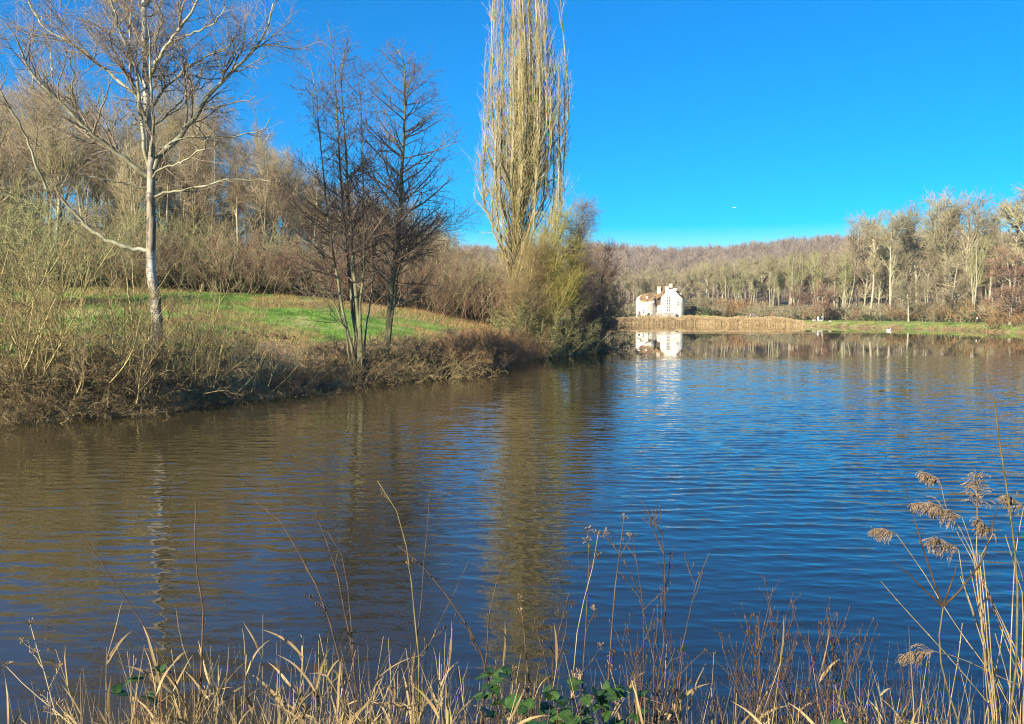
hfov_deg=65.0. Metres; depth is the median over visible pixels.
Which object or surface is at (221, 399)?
bank shrub
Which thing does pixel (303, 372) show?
bank shrub
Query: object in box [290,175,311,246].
ash tree
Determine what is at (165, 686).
grass tuft
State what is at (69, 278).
evergreen shrub
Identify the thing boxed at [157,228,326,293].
thicket shrub
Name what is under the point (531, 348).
bank shrub
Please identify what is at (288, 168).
ash tree
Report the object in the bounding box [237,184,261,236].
ash tree
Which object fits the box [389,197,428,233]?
oak tree
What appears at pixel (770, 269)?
ash tree
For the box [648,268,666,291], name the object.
oak tree
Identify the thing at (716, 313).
evergreen shrub
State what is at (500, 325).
leafy shrub
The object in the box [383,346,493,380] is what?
bank shrub
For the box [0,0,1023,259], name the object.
sky
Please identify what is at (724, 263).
oak tree
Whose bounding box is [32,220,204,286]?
thicket shrub
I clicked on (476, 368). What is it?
bank shrub
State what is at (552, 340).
leafy shrub
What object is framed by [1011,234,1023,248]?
ash tree
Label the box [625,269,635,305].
ash tree
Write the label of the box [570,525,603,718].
seed stalk
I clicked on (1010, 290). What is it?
alder tree
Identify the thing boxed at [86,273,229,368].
bank shrub
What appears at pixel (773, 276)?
hornbeam tree
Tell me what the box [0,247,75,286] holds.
thicket shrub
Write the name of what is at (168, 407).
bank shrub
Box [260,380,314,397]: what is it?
bank shrub
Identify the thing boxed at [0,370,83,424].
bank shrub
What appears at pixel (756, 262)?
ash tree
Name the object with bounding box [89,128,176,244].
hornbeam tree
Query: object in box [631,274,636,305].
ash tree
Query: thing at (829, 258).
oak tree
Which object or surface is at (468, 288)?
thicket shrub
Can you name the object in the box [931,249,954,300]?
hornbeam tree
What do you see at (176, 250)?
thicket shrub
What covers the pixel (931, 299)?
plane tree
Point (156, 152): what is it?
ash tree
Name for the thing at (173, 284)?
evergreen shrub
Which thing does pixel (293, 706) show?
grass tuft
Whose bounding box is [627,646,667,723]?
grass tuft
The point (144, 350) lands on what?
bank shrub
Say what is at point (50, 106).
ash tree
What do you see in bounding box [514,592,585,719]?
sapling
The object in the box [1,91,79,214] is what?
hornbeam tree
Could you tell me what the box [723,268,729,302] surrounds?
hornbeam tree
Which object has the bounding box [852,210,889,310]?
ash tree
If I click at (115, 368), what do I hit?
bank shrub
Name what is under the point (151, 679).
grass tuft
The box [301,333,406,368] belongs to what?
bank shrub
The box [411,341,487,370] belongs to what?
bank shrub
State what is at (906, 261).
ash tree
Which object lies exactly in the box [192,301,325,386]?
bank shrub
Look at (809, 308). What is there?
thicket shrub
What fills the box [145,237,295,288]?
thicket shrub
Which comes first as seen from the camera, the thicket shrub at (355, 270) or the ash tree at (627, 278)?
the thicket shrub at (355, 270)
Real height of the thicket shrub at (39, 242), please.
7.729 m
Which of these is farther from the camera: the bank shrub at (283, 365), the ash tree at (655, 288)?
the ash tree at (655, 288)
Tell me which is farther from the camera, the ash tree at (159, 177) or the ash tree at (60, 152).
the ash tree at (60, 152)
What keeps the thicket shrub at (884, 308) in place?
on the ground at (688, 312)
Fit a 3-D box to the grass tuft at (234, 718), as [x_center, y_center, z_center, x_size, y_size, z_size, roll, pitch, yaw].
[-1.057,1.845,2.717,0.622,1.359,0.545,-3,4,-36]
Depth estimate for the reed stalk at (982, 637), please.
3.89 m
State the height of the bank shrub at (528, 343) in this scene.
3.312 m
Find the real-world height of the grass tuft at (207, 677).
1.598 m
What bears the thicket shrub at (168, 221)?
on the ground at (688, 312)
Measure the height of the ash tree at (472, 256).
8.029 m
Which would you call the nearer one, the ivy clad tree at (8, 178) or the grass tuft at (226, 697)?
the grass tuft at (226, 697)
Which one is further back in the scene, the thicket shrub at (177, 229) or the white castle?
the white castle
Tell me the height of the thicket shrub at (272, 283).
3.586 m
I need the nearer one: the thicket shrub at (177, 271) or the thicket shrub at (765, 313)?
the thicket shrub at (177, 271)
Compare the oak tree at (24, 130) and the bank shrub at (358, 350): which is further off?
the oak tree at (24, 130)
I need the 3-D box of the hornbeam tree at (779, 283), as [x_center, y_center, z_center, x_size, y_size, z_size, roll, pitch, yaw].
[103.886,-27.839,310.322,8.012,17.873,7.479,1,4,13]
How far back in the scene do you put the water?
16.37 m
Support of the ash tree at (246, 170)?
on the ground at (688, 312)
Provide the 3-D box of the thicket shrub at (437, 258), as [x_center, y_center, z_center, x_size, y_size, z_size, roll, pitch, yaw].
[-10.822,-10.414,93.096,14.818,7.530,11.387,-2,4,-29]
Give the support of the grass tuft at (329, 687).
on the ground at (688, 312)
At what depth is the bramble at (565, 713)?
2.88 m
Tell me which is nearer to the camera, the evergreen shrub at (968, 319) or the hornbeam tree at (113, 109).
the hornbeam tree at (113, 109)
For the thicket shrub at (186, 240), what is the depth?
84.74 m
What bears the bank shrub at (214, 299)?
on the ground at (688, 312)
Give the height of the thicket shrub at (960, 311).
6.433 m
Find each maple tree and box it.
[883,265,933,321]
[920,253,987,321]
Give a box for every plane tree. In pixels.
[840,208,877,307]
[892,198,937,303]
[913,184,981,306]
[916,195,966,304]
[933,183,1002,297]
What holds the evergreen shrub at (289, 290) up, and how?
on the ground at (688, 312)
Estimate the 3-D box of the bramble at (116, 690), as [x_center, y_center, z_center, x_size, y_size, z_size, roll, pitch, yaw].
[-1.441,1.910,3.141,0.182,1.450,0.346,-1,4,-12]
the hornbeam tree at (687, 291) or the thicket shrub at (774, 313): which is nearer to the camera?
the thicket shrub at (774, 313)
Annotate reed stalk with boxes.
[881,582,1001,723]
[947,623,962,723]
[960,576,1015,723]
[970,570,1001,720]
[973,556,991,714]
[976,548,988,723]
[979,554,994,723]
[982,605,1002,723]
[983,560,997,723]
[984,627,1003,723]
[987,594,1022,683]
[995,634,1018,723]
[1005,535,1023,723]
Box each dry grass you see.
[4,632,1023,723]
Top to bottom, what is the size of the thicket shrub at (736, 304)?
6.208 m
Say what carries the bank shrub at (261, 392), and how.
on the ground at (688, 312)
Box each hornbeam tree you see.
[0,74,81,224]
[0,172,44,228]
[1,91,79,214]
[56,196,90,226]
[66,79,142,226]
[69,206,107,239]
[76,114,141,235]
[85,121,180,220]
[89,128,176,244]
[102,194,126,225]
[109,177,164,226]
[165,197,208,232]
[196,184,237,236]
[197,197,221,247]
[208,206,245,247]
[224,137,304,247]
[252,149,303,240]
[277,202,306,248]
[281,151,323,241]
[310,207,373,257]
[357,216,417,261]
[418,237,457,269]
[429,229,458,260]
[664,268,677,287]
[683,282,691,298]
[718,266,731,299]
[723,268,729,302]
[729,276,741,308]
[730,258,747,297]
[736,271,747,302]
[749,272,761,303]
[764,256,782,303]
[770,256,783,302]
[773,267,788,311]
[781,249,801,304]
[785,257,806,303]
[786,265,809,305]
[794,249,811,302]
[800,247,818,302]
[805,249,825,304]
[805,254,824,305]
[829,254,842,308]
[834,256,857,307]
[837,251,857,309]
[859,236,884,304]
[876,242,898,304]
[878,245,891,306]
[924,243,940,303]
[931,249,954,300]
[966,232,991,321]
[977,248,997,301]
[1012,245,1023,303]
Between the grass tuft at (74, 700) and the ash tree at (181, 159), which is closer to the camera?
the grass tuft at (74, 700)
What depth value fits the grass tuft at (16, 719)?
3.41 m
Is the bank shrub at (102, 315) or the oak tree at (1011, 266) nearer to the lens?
the bank shrub at (102, 315)
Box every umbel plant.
[0,661,73,723]
[19,618,63,723]
[127,652,137,722]
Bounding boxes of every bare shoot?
[80,531,189,721]
[194,502,206,723]
[253,499,356,723]
[314,511,361,723]
[325,528,354,721]
[377,481,435,723]
[397,545,499,723]
[397,561,468,723]
[403,490,429,723]
[481,555,507,723]
[508,593,533,723]
[993,398,1018,723]
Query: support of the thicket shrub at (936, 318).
on the ground at (688, 312)
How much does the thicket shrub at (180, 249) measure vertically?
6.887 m
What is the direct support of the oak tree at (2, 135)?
on the ground at (688, 312)
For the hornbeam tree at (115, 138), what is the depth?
107.98 m
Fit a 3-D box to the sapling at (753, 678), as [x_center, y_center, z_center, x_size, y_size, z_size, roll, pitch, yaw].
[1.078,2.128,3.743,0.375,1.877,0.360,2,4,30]
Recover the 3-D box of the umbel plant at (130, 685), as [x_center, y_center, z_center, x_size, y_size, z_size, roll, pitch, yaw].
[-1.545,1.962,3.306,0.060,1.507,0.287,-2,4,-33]
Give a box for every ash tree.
[0,87,32,220]
[6,62,92,253]
[13,193,45,229]
[17,100,70,237]
[31,67,77,223]
[32,91,82,207]
[55,85,115,252]
[56,91,104,213]
[70,110,113,227]
[70,189,95,233]
[80,122,126,223]
[96,208,114,236]
[107,183,129,230]
[119,183,160,231]
[132,100,180,225]
[137,127,166,197]
[141,98,192,235]
[146,134,180,218]
[155,164,193,231]
[159,115,198,221]
[170,78,225,225]
[170,187,193,236]
[183,100,233,239]
[213,132,261,291]
[218,126,247,186]
[221,189,251,242]
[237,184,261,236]
[238,142,263,221]
[240,119,281,243]
[240,187,276,242]
[248,140,274,209]
[249,129,299,242]
[263,164,292,218]
[272,146,301,247]
[281,174,303,226]
[289,168,326,231]
[290,168,329,259]
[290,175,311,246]
[292,181,337,245]
[311,207,337,249]
[335,180,386,258]
[401,229,429,272]
[412,229,430,273]
[419,211,447,251]
[425,228,462,277]
[444,231,470,260]
[445,247,470,284]
[462,249,486,267]
[463,244,480,262]
[472,251,489,269]
[487,248,507,276]
[614,279,623,301]
[618,269,631,302]
[622,279,632,309]
[623,275,633,306]
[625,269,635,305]
[630,275,644,297]
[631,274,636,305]
[638,276,646,291]
[648,277,654,292]
[650,282,659,295]
[666,275,672,284]
[710,275,717,305]
[712,267,722,300]
[724,268,737,300]
[736,256,753,300]
[745,268,758,303]
[752,259,758,302]
[759,251,779,307]
[800,252,809,302]
[816,250,835,300]
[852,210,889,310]
[859,249,876,303]
[863,237,896,306]
[871,207,913,316]
[886,244,902,306]
[887,258,902,301]
[893,249,916,303]
[896,249,910,305]
[899,236,916,284]
[910,236,922,282]
[913,242,931,302]
[915,250,945,302]
[939,240,956,285]
[939,250,960,294]
[951,247,960,303]
[979,232,1011,297]
[980,204,1009,298]
[986,190,1023,297]
[994,239,1011,295]
[995,181,1023,279]
[1005,230,1023,299]
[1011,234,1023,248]
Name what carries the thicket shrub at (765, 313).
on the ground at (688, 312)
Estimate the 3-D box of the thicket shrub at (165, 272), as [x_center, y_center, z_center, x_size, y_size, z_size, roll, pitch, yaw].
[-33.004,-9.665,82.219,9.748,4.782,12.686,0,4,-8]
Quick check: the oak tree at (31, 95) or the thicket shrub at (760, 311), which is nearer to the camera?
the oak tree at (31, 95)
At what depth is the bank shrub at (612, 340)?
90.45 m
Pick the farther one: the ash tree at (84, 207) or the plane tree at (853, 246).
the plane tree at (853, 246)
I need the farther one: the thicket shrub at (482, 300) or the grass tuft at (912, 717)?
the thicket shrub at (482, 300)
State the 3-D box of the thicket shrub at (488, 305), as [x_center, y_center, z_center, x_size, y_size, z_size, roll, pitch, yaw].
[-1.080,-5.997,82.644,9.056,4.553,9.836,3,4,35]
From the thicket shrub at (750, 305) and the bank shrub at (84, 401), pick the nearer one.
the bank shrub at (84, 401)
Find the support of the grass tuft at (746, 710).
on the ground at (688, 312)
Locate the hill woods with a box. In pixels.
[443,227,1021,303]
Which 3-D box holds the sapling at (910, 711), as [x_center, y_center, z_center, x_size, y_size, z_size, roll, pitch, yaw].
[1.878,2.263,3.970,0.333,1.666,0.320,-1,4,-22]
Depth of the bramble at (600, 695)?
3.04 m
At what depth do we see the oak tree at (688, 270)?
340.15 m
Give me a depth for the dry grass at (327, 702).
3.56 m
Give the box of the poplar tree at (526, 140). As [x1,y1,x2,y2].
[462,0,578,322]
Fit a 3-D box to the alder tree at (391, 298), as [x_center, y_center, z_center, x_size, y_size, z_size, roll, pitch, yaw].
[-7.181,-10.992,54.201,10.414,22.094,10.516,-2,4,-32]
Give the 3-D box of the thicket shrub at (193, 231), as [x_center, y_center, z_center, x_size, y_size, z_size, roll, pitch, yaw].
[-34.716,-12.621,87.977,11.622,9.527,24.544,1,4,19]
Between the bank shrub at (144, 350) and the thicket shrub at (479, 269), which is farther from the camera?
the thicket shrub at (479, 269)
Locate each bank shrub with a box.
[0,216,152,390]
[0,229,133,376]
[0,230,167,366]
[0,238,166,349]
[0,240,197,395]
[0,243,64,373]
[0,252,68,397]
[0,265,111,353]
[0,267,149,352]
[0,271,134,409]
[0,276,136,401]
[0,334,158,406]
[0,339,134,391]
[0,340,147,409]
[0,342,107,396]
[0,351,124,391]
[0,357,46,396]
[0,367,57,425]
[0,369,116,426]
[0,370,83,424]
[0,374,91,423]
[0,387,79,426]
[0,394,48,424]
[1,390,39,425]
[3,341,116,398]
[6,331,166,388]
[9,246,207,358]
[14,263,209,376]
[15,328,135,384]
[15,375,124,420]
[20,376,136,419]
[20,387,144,422]
[34,335,179,406]
[42,297,220,385]
[45,385,163,421]
[46,374,189,417]
[48,341,171,399]
[57,303,265,409]
[59,381,127,417]
[60,348,275,399]
[66,351,244,403]
[71,351,206,398]
[73,284,199,403]
[77,381,175,419]
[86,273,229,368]
[94,287,268,394]
[99,275,249,379]
[110,382,182,412]
[116,279,265,370]
[116,306,231,385]
[119,386,199,412]
[138,295,282,385]
[147,383,199,409]
[155,387,226,407]
[159,383,209,407]
[163,298,264,357]
[167,322,302,396]
[171,323,245,383]
[182,381,229,405]
[187,330,277,374]
[191,318,274,369]
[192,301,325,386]
[196,383,264,404]
[197,390,232,404]
[220,337,324,393]
[220,384,264,398]
[233,371,343,399]
[235,387,264,398]
[245,359,311,378]
[250,379,293,397]
[251,369,320,394]
[252,383,275,398]
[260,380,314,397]
[268,346,362,374]
[272,361,330,381]
[273,368,324,388]
[277,314,351,363]
[277,380,319,394]
[278,370,347,391]
[289,332,389,363]
[300,342,409,389]
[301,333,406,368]
[304,355,375,387]
[311,350,421,390]
[335,354,425,384]
[344,330,428,368]
[345,348,488,383]
[353,341,439,383]
[355,329,461,366]
[366,350,479,381]
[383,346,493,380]
[391,337,485,365]
[408,339,499,371]
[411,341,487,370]
[412,330,519,371]
[413,329,516,371]
[420,342,506,377]
[431,323,532,368]
[438,322,536,364]
[438,336,509,360]
[440,324,546,364]
[443,353,500,375]
[459,328,531,366]
[492,331,546,361]
[493,324,557,361]
[507,335,550,360]
[567,327,633,353]
[583,325,658,351]
[583,336,622,353]
[593,339,623,352]
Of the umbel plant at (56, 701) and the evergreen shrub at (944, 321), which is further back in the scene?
the evergreen shrub at (944, 321)
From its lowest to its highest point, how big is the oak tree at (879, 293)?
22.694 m
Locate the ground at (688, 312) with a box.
[0,262,1023,422]
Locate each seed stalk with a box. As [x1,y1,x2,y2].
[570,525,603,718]
[570,529,600,710]
[596,513,636,723]
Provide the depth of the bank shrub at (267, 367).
42.64 m
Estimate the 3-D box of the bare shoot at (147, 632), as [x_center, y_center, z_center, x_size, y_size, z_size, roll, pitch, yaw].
[-1.516,1.703,3.330,0.598,1.995,0.059,1,4,21]
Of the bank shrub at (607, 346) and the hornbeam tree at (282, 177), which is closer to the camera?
the bank shrub at (607, 346)
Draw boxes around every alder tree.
[255,19,429,380]
[321,33,498,358]
[564,248,619,343]
[580,231,636,343]
[787,282,812,310]
[810,278,838,320]
[973,243,1023,324]
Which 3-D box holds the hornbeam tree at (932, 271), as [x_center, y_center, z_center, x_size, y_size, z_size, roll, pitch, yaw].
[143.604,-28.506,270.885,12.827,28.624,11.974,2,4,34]
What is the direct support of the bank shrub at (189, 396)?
on the ground at (688, 312)
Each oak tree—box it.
[0,36,102,238]
[0,79,37,196]
[0,79,60,224]
[76,94,146,233]
[119,66,202,234]
[122,59,229,215]
[142,67,241,234]
[236,136,315,245]
[297,172,341,254]
[377,207,430,272]
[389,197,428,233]
[402,211,455,270]
[632,274,650,295]
[637,266,660,294]
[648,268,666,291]
[651,275,665,294]
[668,270,689,297]
[677,264,697,300]
[688,272,697,298]
[689,268,705,293]
[691,280,706,298]
[693,259,713,298]
[694,257,721,300]
[711,257,731,297]
[712,257,735,298]
[740,260,760,301]
[749,256,771,304]
[756,257,781,304]
[758,252,781,305]
[773,264,788,303]
[775,252,802,289]
[780,255,809,292]
[800,258,826,304]
[802,250,829,301]
[812,244,842,306]
[819,255,850,309]
[824,245,859,307]
[827,253,861,309]
[847,240,888,304]
[848,250,888,307]
[862,255,898,309]
[882,237,912,305]
[940,244,989,294]
[946,232,982,298]
[953,246,994,295]
[977,236,1009,297]
[985,235,1023,297]
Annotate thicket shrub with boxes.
[0,169,167,303]
[0,170,145,304]
[0,201,95,262]
[0,210,89,248]
[0,210,96,273]
[0,221,31,275]
[0,241,76,286]
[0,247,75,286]
[1,219,125,260]
[4,218,95,284]
[9,209,112,262]
[28,226,161,261]
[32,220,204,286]
[33,242,121,278]
[36,229,129,286]
[54,207,111,247]
[55,200,205,285]
[55,227,181,288]
[60,239,172,289]
[78,203,215,282]
[87,217,235,260]
[88,224,201,288]
[91,204,243,238]
[92,217,268,251]
[93,213,291,252]
[98,207,118,243]
[106,201,266,274]
[111,202,220,282]
[112,255,199,287]
[114,209,271,294]
[121,246,215,288]
[125,235,209,272]
[127,256,201,288]
[128,249,211,290]
[139,218,254,258]
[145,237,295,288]
[156,228,280,291]
[156,229,216,287]
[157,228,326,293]
[164,241,269,290]
[165,241,253,292]
[170,230,245,257]
[178,241,259,288]
[179,215,335,291]
[183,236,314,294]
[186,221,318,294]
[193,222,339,265]
[204,227,341,257]
[222,234,358,259]
[234,235,406,298]
[240,263,311,294]
[243,249,302,293]
[244,227,365,297]
[246,238,366,293]
[285,243,390,275]
[294,234,480,305]
[302,251,384,299]
[304,252,432,301]
[315,274,403,304]
[324,243,477,309]
[326,247,416,293]
[362,265,428,306]
[366,261,468,306]
[376,247,495,311]
[381,245,487,302]
[385,256,508,307]
[396,272,457,307]
[397,261,517,315]
[398,254,509,317]
[401,272,488,315]
[403,256,452,306]
[403,258,521,310]
[414,263,474,306]
[416,260,533,316]
[417,252,544,303]
[419,280,514,322]
[429,255,504,295]
[430,250,506,311]
[434,273,525,322]
[439,256,504,282]
[443,264,533,316]
[454,282,545,323]
[463,294,513,323]
[611,303,635,314]
[621,302,635,314]
[684,294,715,307]
[684,296,714,308]
[693,298,744,309]
[698,297,731,307]
[710,302,734,315]
[711,299,757,312]
[718,305,751,316]
[731,299,775,311]
[735,305,763,317]
[747,306,773,317]
[750,303,779,317]
[766,305,789,316]
[770,310,789,316]
[775,307,797,317]
[777,303,812,319]
[777,304,810,318]
[792,306,830,320]
[800,303,847,320]
[814,308,847,319]
[829,303,857,319]
[830,305,868,318]
[838,301,885,320]
[843,311,861,320]
[849,309,870,320]
[868,303,935,320]
[873,303,926,320]
[878,310,902,320]
[906,306,929,320]
[911,304,945,321]
[914,306,933,321]
[921,308,952,321]
[930,299,990,321]
[944,302,991,321]
[948,301,1023,322]
[958,301,991,322]
[962,306,1003,321]
[975,315,1023,328]
[978,301,1023,323]
[992,310,1023,326]
[996,298,1023,322]
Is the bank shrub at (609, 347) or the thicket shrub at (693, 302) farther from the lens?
the thicket shrub at (693, 302)
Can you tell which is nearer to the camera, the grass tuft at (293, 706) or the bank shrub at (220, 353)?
the grass tuft at (293, 706)
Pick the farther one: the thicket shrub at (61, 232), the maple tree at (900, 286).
the maple tree at (900, 286)
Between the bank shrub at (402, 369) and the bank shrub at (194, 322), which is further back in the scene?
the bank shrub at (402, 369)
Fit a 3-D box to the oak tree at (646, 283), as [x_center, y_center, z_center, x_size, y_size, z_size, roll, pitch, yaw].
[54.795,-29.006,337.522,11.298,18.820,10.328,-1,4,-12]
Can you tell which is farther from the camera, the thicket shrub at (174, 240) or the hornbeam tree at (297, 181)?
the hornbeam tree at (297, 181)
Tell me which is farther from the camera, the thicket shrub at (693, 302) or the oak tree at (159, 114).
the thicket shrub at (693, 302)
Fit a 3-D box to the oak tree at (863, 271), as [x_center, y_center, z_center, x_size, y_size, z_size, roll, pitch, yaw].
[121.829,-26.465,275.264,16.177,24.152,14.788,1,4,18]
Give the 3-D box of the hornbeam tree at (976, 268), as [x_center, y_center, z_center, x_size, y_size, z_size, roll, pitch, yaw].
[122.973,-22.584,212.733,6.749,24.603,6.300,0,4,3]
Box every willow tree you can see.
[480,228,569,335]
[514,190,600,336]
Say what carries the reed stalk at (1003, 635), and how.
on the ground at (688, 312)
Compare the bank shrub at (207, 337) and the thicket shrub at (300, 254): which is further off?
the thicket shrub at (300, 254)
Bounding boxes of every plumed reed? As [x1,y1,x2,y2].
[867,526,1012,723]
[895,644,1023,700]
[907,496,1023,686]
[915,471,1019,720]
[921,536,995,714]
[924,506,1023,723]
[960,468,995,703]
[969,514,1000,723]
[996,492,1023,719]
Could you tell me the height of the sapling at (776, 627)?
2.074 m
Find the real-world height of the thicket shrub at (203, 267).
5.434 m
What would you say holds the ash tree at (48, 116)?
on the ground at (688, 312)
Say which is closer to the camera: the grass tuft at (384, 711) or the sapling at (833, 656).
the grass tuft at (384, 711)
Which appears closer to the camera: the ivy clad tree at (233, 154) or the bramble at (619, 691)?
the bramble at (619, 691)
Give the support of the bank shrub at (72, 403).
on the ground at (688, 312)
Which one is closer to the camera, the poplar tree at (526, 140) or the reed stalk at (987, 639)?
the reed stalk at (987, 639)
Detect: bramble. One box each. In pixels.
[104,662,167,723]
[459,665,512,723]
[500,685,581,723]
[506,677,617,723]
[591,680,664,723]
[795,699,850,723]
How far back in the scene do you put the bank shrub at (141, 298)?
38.46 m
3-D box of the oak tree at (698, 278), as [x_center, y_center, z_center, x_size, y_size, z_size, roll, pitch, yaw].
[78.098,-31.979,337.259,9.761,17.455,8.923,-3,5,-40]
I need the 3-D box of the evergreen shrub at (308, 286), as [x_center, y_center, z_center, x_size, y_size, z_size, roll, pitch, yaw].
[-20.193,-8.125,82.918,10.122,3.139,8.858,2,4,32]
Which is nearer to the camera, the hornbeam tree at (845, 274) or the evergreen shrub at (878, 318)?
the evergreen shrub at (878, 318)
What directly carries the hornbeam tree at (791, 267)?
on the ground at (688, 312)
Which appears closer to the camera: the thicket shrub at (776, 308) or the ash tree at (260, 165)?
the ash tree at (260, 165)
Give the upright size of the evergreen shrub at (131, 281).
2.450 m
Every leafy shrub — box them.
[483,293,570,349]
[494,296,602,354]
[500,318,562,358]
[502,307,611,344]
[525,326,581,356]
[531,318,600,355]
[550,323,603,355]
[570,326,597,353]
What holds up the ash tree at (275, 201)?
on the ground at (688, 312)
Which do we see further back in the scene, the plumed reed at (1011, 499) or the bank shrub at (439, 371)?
the bank shrub at (439, 371)
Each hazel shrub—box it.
[932,291,986,321]
[952,294,1001,321]
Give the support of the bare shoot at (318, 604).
on the ground at (688, 312)
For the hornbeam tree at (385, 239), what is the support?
on the ground at (688, 312)
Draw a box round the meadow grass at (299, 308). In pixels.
[0,285,1023,357]
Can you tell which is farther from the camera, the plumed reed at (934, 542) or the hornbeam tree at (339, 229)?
the hornbeam tree at (339, 229)
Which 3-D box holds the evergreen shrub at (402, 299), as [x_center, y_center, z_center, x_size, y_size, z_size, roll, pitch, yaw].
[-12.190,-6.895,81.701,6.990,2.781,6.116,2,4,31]
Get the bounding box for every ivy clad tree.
[0,105,37,222]
[157,102,213,241]
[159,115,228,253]
[206,126,262,239]
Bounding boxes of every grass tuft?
[5,680,169,723]
[55,641,210,723]
[64,684,80,714]
[68,648,228,723]
[71,666,248,722]
[97,636,421,723]
[106,606,242,723]
[107,624,262,723]
[119,651,180,720]
[130,626,328,723]
[141,624,451,723]
[146,662,420,723]
[175,606,450,723]
[189,697,251,723]
[196,654,383,723]
[204,629,267,723]
[207,685,399,723]
[231,630,505,723]
[247,632,377,723]
[263,684,548,723]
[269,677,317,723]
[271,664,477,723]
[276,648,438,723]
[293,645,393,723]
[313,639,512,723]
[319,634,444,723]
[329,672,395,720]
[352,702,451,723]
[369,677,437,722]
[370,684,457,723]
[375,678,447,723]
[400,684,483,723]
[406,651,516,723]
[410,648,457,720]
[448,626,557,723]
[455,661,465,719]
[459,670,563,723]
[468,680,571,723]
[488,659,551,723]
[495,621,783,723]
[539,681,788,723]
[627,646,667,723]
[630,677,769,723]
[633,675,637,723]
[679,703,860,723]
[693,698,921,723]
[734,693,753,723]
[749,689,948,723]
[787,702,840,723]
[794,677,814,717]
[814,631,937,723]
[883,700,928,723]
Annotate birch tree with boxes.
[0,0,352,358]
[536,192,616,354]
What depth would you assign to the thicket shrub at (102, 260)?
78.88 m
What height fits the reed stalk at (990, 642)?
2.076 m
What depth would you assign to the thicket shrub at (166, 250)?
78.89 m
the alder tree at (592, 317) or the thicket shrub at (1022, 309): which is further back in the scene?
the thicket shrub at (1022, 309)
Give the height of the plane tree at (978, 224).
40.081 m
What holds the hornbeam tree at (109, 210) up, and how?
on the ground at (688, 312)
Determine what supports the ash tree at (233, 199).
on the ground at (688, 312)
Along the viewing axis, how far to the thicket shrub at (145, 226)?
84.38 m
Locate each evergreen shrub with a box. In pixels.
[18,257,109,287]
[28,268,92,286]
[51,264,117,288]
[67,269,143,286]
[115,271,168,287]
[133,268,200,289]
[164,267,237,291]
[197,275,261,292]
[241,272,288,293]
[253,268,324,295]
[255,272,313,295]
[277,271,341,296]
[314,264,387,298]
[326,279,385,302]
[358,282,419,307]
[425,297,500,315]
[617,312,631,317]
[690,306,707,311]
[692,309,711,313]
[695,310,720,315]
[818,314,853,319]
[861,314,881,320]
[862,314,900,320]
[886,315,924,320]
[924,314,947,321]
[937,314,960,321]
[947,313,990,322]
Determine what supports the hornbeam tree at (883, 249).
on the ground at (688, 312)
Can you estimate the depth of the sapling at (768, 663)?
3.66 m
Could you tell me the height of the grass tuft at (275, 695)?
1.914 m
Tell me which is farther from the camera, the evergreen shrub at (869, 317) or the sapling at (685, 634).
the evergreen shrub at (869, 317)
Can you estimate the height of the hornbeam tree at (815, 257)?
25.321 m
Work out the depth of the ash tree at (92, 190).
96.49 m
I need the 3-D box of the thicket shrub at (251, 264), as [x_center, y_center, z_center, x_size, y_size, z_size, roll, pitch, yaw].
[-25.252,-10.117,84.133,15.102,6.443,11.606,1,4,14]
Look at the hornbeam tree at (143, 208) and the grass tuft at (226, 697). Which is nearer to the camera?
the grass tuft at (226, 697)
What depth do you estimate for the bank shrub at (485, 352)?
59.18 m
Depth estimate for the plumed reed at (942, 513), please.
3.74 m
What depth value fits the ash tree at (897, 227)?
248.70 m
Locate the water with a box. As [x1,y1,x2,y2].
[0,324,1023,723]
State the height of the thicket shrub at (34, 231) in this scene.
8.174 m
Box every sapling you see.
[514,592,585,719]
[606,608,676,723]
[618,600,684,723]
[619,500,696,723]
[619,537,671,723]
[635,620,688,723]
[673,612,770,723]
[674,552,715,723]
[706,587,796,723]
[729,606,792,723]
[732,627,785,723]
[734,626,807,723]
[743,575,836,723]
[745,617,835,723]
[765,600,843,723]
[793,597,865,722]
[801,612,846,723]
[807,615,886,723]
[809,607,890,723]
[822,623,890,723]
[874,643,957,723]
[882,659,921,723]
[890,485,998,723]
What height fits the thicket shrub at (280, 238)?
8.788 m
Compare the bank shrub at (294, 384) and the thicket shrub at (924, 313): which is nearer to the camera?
the bank shrub at (294, 384)
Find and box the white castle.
[636,284,683,317]
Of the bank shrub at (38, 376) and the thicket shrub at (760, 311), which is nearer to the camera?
the bank shrub at (38, 376)
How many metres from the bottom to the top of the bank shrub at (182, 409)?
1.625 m
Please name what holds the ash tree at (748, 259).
on the ground at (688, 312)
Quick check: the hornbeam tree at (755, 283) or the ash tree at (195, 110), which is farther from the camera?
the hornbeam tree at (755, 283)
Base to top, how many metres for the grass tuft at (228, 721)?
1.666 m
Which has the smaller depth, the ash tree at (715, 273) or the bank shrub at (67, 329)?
the bank shrub at (67, 329)
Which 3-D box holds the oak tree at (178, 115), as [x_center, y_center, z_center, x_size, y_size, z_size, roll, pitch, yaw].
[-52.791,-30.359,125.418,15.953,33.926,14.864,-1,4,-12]
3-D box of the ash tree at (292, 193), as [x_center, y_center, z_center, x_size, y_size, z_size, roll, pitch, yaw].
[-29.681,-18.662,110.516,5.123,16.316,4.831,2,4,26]
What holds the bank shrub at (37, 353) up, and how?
on the ground at (688, 312)
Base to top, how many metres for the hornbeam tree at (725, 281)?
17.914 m
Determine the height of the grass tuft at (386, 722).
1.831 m
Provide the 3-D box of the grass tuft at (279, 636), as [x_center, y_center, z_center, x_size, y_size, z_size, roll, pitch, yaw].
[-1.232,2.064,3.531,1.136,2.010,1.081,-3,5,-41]
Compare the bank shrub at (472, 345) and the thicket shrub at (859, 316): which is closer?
the bank shrub at (472, 345)
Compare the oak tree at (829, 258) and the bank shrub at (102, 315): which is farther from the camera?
the oak tree at (829, 258)

